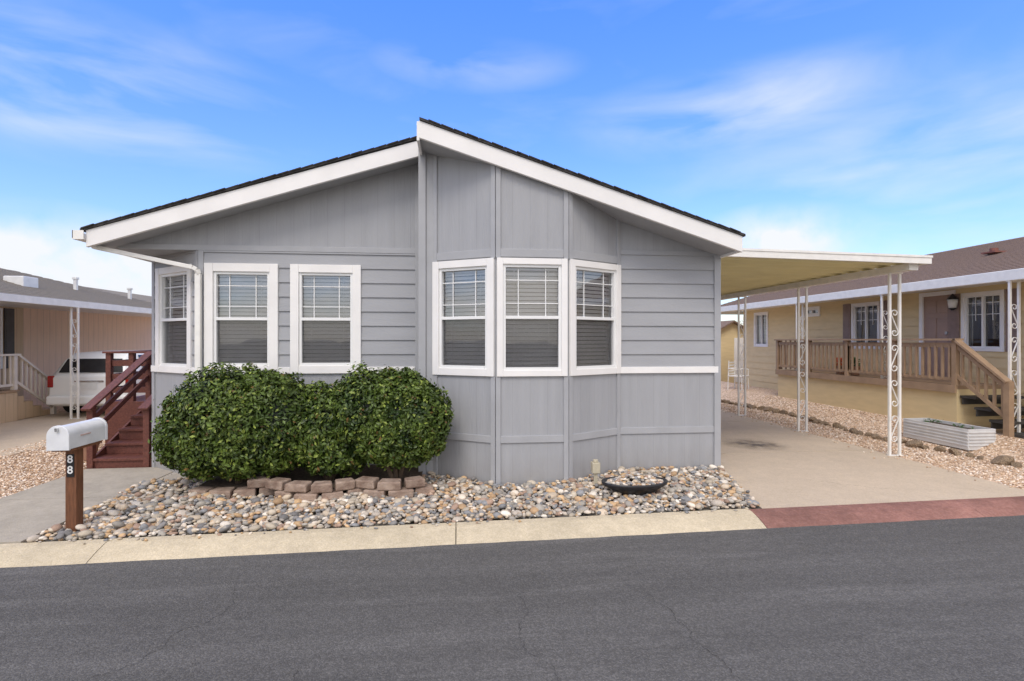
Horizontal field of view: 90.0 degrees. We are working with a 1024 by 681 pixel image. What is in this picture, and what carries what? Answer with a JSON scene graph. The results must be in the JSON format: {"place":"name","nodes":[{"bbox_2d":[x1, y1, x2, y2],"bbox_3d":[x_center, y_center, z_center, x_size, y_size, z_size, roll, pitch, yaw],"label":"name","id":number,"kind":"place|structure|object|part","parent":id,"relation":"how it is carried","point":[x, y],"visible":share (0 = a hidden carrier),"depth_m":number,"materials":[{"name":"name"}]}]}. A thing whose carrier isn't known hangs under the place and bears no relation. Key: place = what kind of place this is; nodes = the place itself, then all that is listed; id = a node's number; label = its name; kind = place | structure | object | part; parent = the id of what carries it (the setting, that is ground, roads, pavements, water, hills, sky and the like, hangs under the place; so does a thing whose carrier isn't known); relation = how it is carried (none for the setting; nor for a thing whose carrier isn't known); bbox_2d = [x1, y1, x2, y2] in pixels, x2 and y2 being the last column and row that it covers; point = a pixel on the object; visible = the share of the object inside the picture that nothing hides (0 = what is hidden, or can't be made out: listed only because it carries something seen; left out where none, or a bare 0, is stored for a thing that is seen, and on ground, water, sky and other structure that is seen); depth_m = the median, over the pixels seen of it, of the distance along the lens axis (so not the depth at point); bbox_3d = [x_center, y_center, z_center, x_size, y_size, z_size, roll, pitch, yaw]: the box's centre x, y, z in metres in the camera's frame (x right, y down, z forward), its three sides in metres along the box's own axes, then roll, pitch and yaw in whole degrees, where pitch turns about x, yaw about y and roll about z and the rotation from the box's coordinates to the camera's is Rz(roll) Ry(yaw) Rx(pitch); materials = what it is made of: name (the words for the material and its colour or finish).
{"place":"outdoors","nodes":[
{"label":"outdoors","id":0,"kind":"place"},
{"bbox_2d":[0,406,103,495],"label":"gravel yard","id":1,"kind":"structure","parent":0,"point":[60,409],"depth_m":7.01,"materials":[{"name":"beige gravel"}]},
{"bbox_2d":[0,354,56,423],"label":"neighbour porch","id":2,"kind":"object","parent":1,"relation":"on","point":[14,406],"visible":0.91,"depth_m":10.98,"materials":[{"name":"beige wood"}]},
{"bbox_2d":[0,268,151,418],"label":"beige house","id":3,"kind":"structure","parent":1,"relation":"on","point":[48,327],"depth_m":13.42,"materials":[{"name":"beige wood"}]},
{"bbox_2d":[0,308,2,368],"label":"window","id":4,"kind":"structure","parent":3,"relation":"in","point":[1,309],"depth_m":11.80,"materials":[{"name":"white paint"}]},
{"bbox_2d":[83,443,100,460],"bbox_3d":[-6.038,1.455,7.310,0.308,0.490,0.316,0,0,-6],"label":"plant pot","id":5,"kind":"object","parent":1,"relation":"on","point":[84,452],"visible":0.05,"depth_m":7.22,"materials":[{"name":"ceramic"}]},
{"bbox_2d":[72,117,745,488],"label":"grey house","id":6,"kind":"structure","parent":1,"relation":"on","point":[540,321],"depth_m":6.22,"materials":[{"name":"grey wood"}]},
{"bbox_2d":[155,264,192,373],"bbox_3d":[-4.281,-0.265,6.534,0.738,1.350,0.621,0,0,-6],"label":"window","id":7,"kind":"structure","parent":6,"relation":"in","point":[173,284],"depth_m":6.65,"materials":[{"name":"white paint"}]},
{"bbox_2d":[204,263,278,373],"bbox_3d":[-3.309,-0.265,6.331,0.857,1.350,0.195,0,0,-6],"label":"window","id":8,"kind":"structure","parent":6,"relation":"in","point":[241,313],"depth_m":6.32,"materials":[{"name":"white paint"}]},
{"bbox_2d":[290,264,360,373],"bbox_3d":[-2.318,-0.265,6.435,0.849,1.350,0.195,0,0,-6],"label":"window","id":9,"kind":"structure","parent":6,"relation":"in","point":[325,300],"depth_m":6.41,"materials":[{"name":"white paint"}]},
{"bbox_2d":[432,258,494,376],"bbox_3d":[-0.577,-0.265,6.035,0.732,1.350,0.531,0,0,-6],"label":"window","id":10,"kind":"structure","parent":6,"relation":"in","point":[463,291],"depth_m":6.08,"materials":[{"name":"white paint"}]},
{"bbox_2d":[497,258,567,376],"bbox_3d":[0.225,-0.265,5.939,0.816,1.350,0.195,0,0,-6],"label":"window","id":11,"kind":"structure","parent":6,"relation":"in","point":[532,293],"depth_m":5.94,"materials":[{"name":"white paint"}]},
{"bbox_2d":[569,259,620,375],"bbox_3d":[0.998,-0.265,6.204,0.760,1.350,0.538,0,0,-6],"label":"window","id":12,"kind":"structure","parent":6,"relation":"in","point":[594,287],"depth_m":6.26,"materials":[{"name":"white paint"}]},
{"bbox_2d":[721,237,1023,432],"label":"yellow house","id":13,"kind":"structure","parent":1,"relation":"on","point":[973,296],"depth_m":10.72,"materials":[{"name":"beige wood"}]},
{"bbox_2d":[754,312,768,346],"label":"window","id":14,"kind":"structure","parent":13,"relation":"in","point":[761,324],"depth_m":16.35,"materials":[{"name":"white paint"}]},
{"bbox_2d":[804,306,820,316],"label":"window","id":15,"kind":"structure","parent":13,"relation":"in","point":[812,311],"depth_m":13.90,"materials":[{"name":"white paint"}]},
{"bbox_2d":[851,301,879,348],"bbox_3d":[8.441,-0.350,12.124,0.195,1.100,0.850,0,0,-6],"label":"window","id":16,"kind":"structure","parent":13,"relation":"in","point":[865,317],"depth_m":12.21,"materials":[{"name":"white paint"}]},
{"bbox_2d":[919,290,955,376],"bbox_3d":[8.555,-0.105,10.301,0.090,1.750,0.780,0,0,-6],"label":"door","id":17,"kind":"structure","parent":13,"relation":"in","point":[932,305],"depth_m":10.38,"materials":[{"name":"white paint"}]},
{"bbox_2d":[961,289,1004,351],"bbox_3d":[8.725,-0.350,9.424,0.195,1.100,0.780,0,0,-6],"label":"window","id":18,"kind":"structure","parent":13,"relation":"in","point":[982,313],"depth_m":9.44,"materials":[{"name":"white paint"}]},
{"bbox_2d":[0,406,104,458],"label":"neighbour driveway","id":19,"kind":"structure","parent":0,"point":[19,433],"depth_m":9.76,"materials":[{"name":"concrete"}]},
{"bbox_2d":[46,350,144,412],"bbox_3d":[-9.614,0.970,13.499,1.800,1.460,4.440,0,0,-6],"label":"parked car","id":20,"kind":"object","parent":19,"relation":"on","point":[92,374],"visible":0.3,"depth_m":11.39,"materials":[{"name":"white paint"}]},
{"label":"window","id":21,"kind":"part","parent":20,"relation":"part of","materials":[{"name":"black glass"}]},
{"bbox_2d":[0,467,181,543],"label":"walkway","id":22,"kind":"structure","parent":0,"point":[29,512],"depth_m":5.42,"materials":[{"name":"concrete"}]},
{"bbox_2d":[80,350,151,468],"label":"entry stairs","id":23,"kind":"structure","parent":22,"relation":"on","point":[127,418],"depth_m":7.25,"materials":[{"name":"brown wood"}]},
{"bbox_2d":[83,286,151,301],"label":"white house","id":24,"kind":"structure","parent":0,"point":[143,297],"depth_m":29.34,"materials":[{"name":"paint"}]},
{"bbox_2d":[26,464,760,543],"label":"river pebbles","id":25,"kind":"object","parent":0,"point":[139,503],"visible":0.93,"depth_m":5.11,"materials":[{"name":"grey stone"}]},
{"bbox_2d":[46,417,107,530],"bbox_3d":[-3.891,1.222,4.590,0.180,0.995,0.513,0,0,-6],"label":"mailbox","id":26,"kind":"object","parent":25,"relation":"on","point":[72,440],"visible":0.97,"depth_m":4.50,"materials":[{"name":"white metal"}]},
{"bbox_2d":[46,425,70,450],"bbox_3d":[-3.866,0.832,4.356,0.179,0.214,0.042,0,0,-6],"label":"mailbox door","id":27,"kind":"structure","parent":26,"relation":"in","point":[58,438],"depth_m":4.36,"materials":[{"name":"white metal"}]},
{"bbox_2d":[188,465,433,501],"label":"retaining wall","id":28,"kind":"structure","parent":25,"relation":"on","point":[301,483],"depth_m":5.42,"materials":[{"name":"reddish-brown concrete block"}]},
{"bbox_2d":[147,360,314,483],"bbox_3d":[-3.018,0.914,5.688,1.834,1.402,1.110,0,0,-6],"label":"shrub","id":29,"kind":"object","parent":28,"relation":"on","point":[232,423],"visible":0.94,"depth_m":5.35,"materials":[{"name":"green plant"}]},
{"bbox_2d":[277,375,366,480],"bbox_3d":[-2.057,0.994,5.800,1.352,1.239,0.832,0,0,-6],"label":"shrub","id":30,"kind":"object","parent":28,"relation":"on","point":[326,452],"visible":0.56,"depth_m":5.51,"materials":[{"name":"green plant"}]},
{"bbox_2d":[331,360,454,480],"bbox_3d":[-1.315,0.912,5.673,1.369,1.398,0.737,0,0,-6],"label":"shrub","id":31,"kind":"object","parent":28,"relation":"on","point":[395,421],"visible":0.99,"depth_m":5.45,"materials":[{"name":"green plant"}]},
{"bbox_2d":[591,459,599,485],"bbox_3d":[0.948,1.525,5.811,0.090,0.350,0.090,0,0,-6],"label":"utility box","id":32,"kind":"object","parent":25,"relation":"on","point":[595,467],"visible":0.93,"depth_m":5.77,"materials":[{"name":"beige plastic"}]},
{"bbox_2d":[601,472,667,495],"bbox_3d":[1.327,1.552,5.549,0.730,0.236,0.402,0,0,-6],"label":"splash basin","id":33,"kind":"object","parent":25,"relation":"on","point":[636,483],"visible":1,"depth_m":5.44,"materials":[{"name":"black plastic"}]},
{"bbox_2d":[0,515,1023,680],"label":"road","id":34,"kind":"structure","parent":0,"point":[931,600],"depth_m":3.33,"materials":[{"name":"grey asphalt"}]},
{"bbox_2d":[99,565,257,674],"bbox_3d":[-2.036,1.756,3.230,0.306,0.001,1.641,0,0,13],"label":"road crack","id":35,"kind":"object","parent":34,"relation":"on","point":[182,629],"visible":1,"depth_m":3.10,"materials":[{"name":"black asphalt"}]},
{"bbox_2d":[0,509,765,567],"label":"curb","id":36,"kind":"structure","parent":34,"relation":"on","point":[31,554],"depth_m":4.45,"materials":[{"name":"concrete"}]},
{"bbox_2d":[644,591,739,678],"bbox_3d":[1.072,1.756,3.077,0.066,0.001,1.118,0,0,-14],"label":"road crack","id":37,"kind":"object","parent":34,"relation":"on","point":[691,632],"visible":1,"depth_m":3.07,"materials":[{"name":"black asphalt"}]},
{"bbox_2d":[749,496,1023,527],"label":"painted gutter","id":38,"kind":"object","parent":34,"relation":"on","point":[877,512],"visible":0.99,"depth_m":5.12,"materials":[{"name":"red concrete"}]},
{"bbox_2d":[0,0,1023,324],"label":"sky","id":39,"kind":"structure","parent":0,"point":[860,126],"materials":[{"name":"blue"}]},
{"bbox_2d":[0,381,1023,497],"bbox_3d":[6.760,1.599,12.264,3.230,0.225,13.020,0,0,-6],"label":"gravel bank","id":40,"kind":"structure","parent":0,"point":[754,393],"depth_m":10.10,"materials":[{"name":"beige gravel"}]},
{"bbox_2d":[727,360,748,389],"bbox_3d":[6.946,1.070,15.712,0.508,0.902,0.467,0,0,-40],"label":"patio chair","id":41,"kind":"object","parent":40,"relation":"on","point":[734,370],"visible":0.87,"depth_m":15.73,"materials":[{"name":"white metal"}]},
{"bbox_2d":[748,405,756,408],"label":"edging rock","id":42,"kind":"object","parent":40,"relation":"on","point":[752,406],"visible":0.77,"depth_m":12.76,"materials":[{"name":"brown stone"}]},
{"bbox_2d":[763,406,772,411],"bbox_3d":[6.169,1.680,12.290,0.272,0.189,0.143,0,0,-2],"label":"edging rock","id":43,"kind":"object","parent":40,"relation":"on","point":[768,409],"visible":0.63,"depth_m":12.27,"materials":[{"name":"brown stone"}]},
{"bbox_2d":[772,408,779,412],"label":"edging rock","id":44,"kind":"object","parent":40,"relation":"on","point":[776,410],"visible":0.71,"depth_m":11.99,"materials":[{"name":"brown stone"}]},
{"bbox_2d":[779,410,787,414],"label":"edging rock","id":45,"kind":"object","parent":40,"relation":"on","point":[783,412],"visible":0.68,"depth_m":11.77,"materials":[{"name":"brown stone"}]},
{"bbox_2d":[812,419,820,423],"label":"edging rock","id":46,"kind":"object","parent":40,"relation":"on","point":[817,421],"visible":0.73,"depth_m":10.51,"materials":[{"name":"brown stone"}]},
{"bbox_2d":[832,422,840,427],"bbox_3d":[6.346,1.673,9.947,0.186,0.166,0.139,0,0,-6],"label":"edging rock","id":47,"kind":"object","parent":40,"relation":"on","point":[836,425],"visible":0.66,"depth_m":9.94,"materials":[{"name":"brown stone"}]},
{"bbox_2d":[849,428,857,433],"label":"edging rock","id":48,"kind":"object","parent":40,"relation":"on","point":[853,430],"visible":0.66,"depth_m":9.40,"materials":[{"name":"brown stone"}]},
{"bbox_2d":[855,430,862,434],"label":"edging rock","id":49,"kind":"object","parent":40,"relation":"on","point":[859,432],"visible":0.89,"depth_m":9.24,"materials":[{"name":"brown stone"}]},
{"bbox_2d":[871,434,882,439],"bbox_3d":[6.337,1.695,8.886,0.223,0.152,0.148,7,-4,-10],"label":"edging rock","id":50,"kind":"object","parent":40,"relation":"on","point":[876,436],"visible":0.74,"depth_m":8.83,"materials":[{"name":"brown stone"}]},
{"bbox_2d":[774,338,1023,437],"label":"porch deck","id":51,"kind":"structure","parent":40,"relation":"on","point":[954,396],"depth_m":9.74,"materials":[{"name":"beige wood"}]},
{"bbox_2d":[836,357,843,373],"bbox_3d":[7.534,0.570,11.743,0.261,0.399,0.274,0,0,-6],"label":"plant pot","id":52,"kind":"object","parent":51,"relation":"on","point":[840,366],"visible":0.45,"depth_m":11.71,"materials":[{"name":"ceramic"}]},
{"bbox_2d":[851,357,859,374],"bbox_3d":[7.596,0.555,11.354,0.272,0.430,0.284,0,0,30],"label":"plant pot","id":53,"kind":"object","parent":51,"relation":"on","point":[855,366],"visible":0.44,"depth_m":11.27,"materials":[{"name":"ceramic"}]},
{"bbox_2d":[905,440,923,447],"bbox_3d":[6.433,1.669,8.198,0.219,0.160,0.302,-11,-21,19],"label":"edging rock","id":54,"kind":"object","parent":40,"relation":"on","point":[915,443],"visible":0.8,"depth_m":8.11,"materials":[{"name":"brown stone"}]},
{"bbox_2d":[933,446,945,451],"bbox_3d":[6.572,1.669,7.862,0.138,0.100,0.180,4,-10,8],"label":"edging rock","id":55,"kind":"object","parent":40,"relation":"on","point":[939,448],"visible":0.79,"depth_m":7.82,"materials":[{"name":"brown stone"}]},
{"bbox_2d":[903,418,995,449],"bbox_3d":[7.140,1.496,8.411,0.480,0.367,1.162,0,0,-6],"label":"raised planter","id":56,"kind":"object","parent":40,"relation":"on","point":[958,435],"visible":0.94,"depth_m":8.19,"materials":[{"name":"wood"}]},
{"bbox_2d":[948,447,961,455],"bbox_3d":[6.611,1.686,7.643,0.146,0.150,0.220,11,19,24],"label":"edging rock","id":57,"kind":"object","parent":40,"relation":"on","point":[954,451],"visible":0.77,"depth_m":7.60,"materials":[{"name":"brown stone"}]},
{"bbox_2d":[965,452,974,457],"bbox_3d":[6.692,1.680,7.482,0.151,0.084,0.115,-8,19,-19],"label":"edging rock","id":58,"kind":"object","parent":40,"relation":"on","point":[968,454],"visible":0.86,"depth_m":7.45,"materials":[{"name":"brown stone"}]},
{"bbox_2d":[990,455,1014,465],"bbox_3d":[6.765,1.674,7.075,0.313,0.166,0.227,-1,-16,-23],"label":"edging rock","id":59,"kind":"object","parent":40,"relation":"on","point":[1005,460],"visible":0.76,"depth_m":7.00,"materials":[{"name":"brown stone"}]},
{"bbox_2d":[1011,462,1022,467],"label":"edging rock","id":60,"kind":"object","parent":40,"relation":"on","point":[1016,464],"visible":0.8,"depth_m":6.86,"materials":[{"name":"brown stone"}]},
{"bbox_2d":[721,320,743,383],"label":"garden shed","id":61,"kind":"structure","parent":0,"point":[729,341],"depth_m":19.57,"materials":[{"name":"yellow"}]},
{"bbox_2d":[734,338,743,381],"bbox_3d":[8.724,0.750,19.604,0.450,1.700,0.030,0,0,-6],"label":"door","id":62,"kind":"structure","parent":61,"relation":"in","point":[735,339],"depth_m":19.58,"materials":[{"name":"white paint"}]},
{"bbox_2d":[716,410,1023,508],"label":"driveway","id":63,"kind":"structure","parent":0,"point":[788,467],"depth_m":6.52,"materials":[{"name":"concrete"}]},
{"bbox_2d":[738,442,771,446],"bbox_3d":[3.938,1.690,8.458,1.200,0.001,1.200,0,0,-6],"label":"oil stain","id":64,"kind":"object","parent":63,"relation":"on","point":[762,445],"visible":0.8,"depth_m":8.32,"materials":[{"name":"grey"}]},
{"bbox_2d":[721,248,932,455],"bbox_3d":[3.898,0.228,10.463,3.240,2.945,7.016,0,0,-6],"label":"carport","id":65,"kind":"object","parent":63,"relation":"on","point":[748,272],"visible":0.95,"depth_m":7.94,"materials":[{"name":"beige metal"}]}
]}

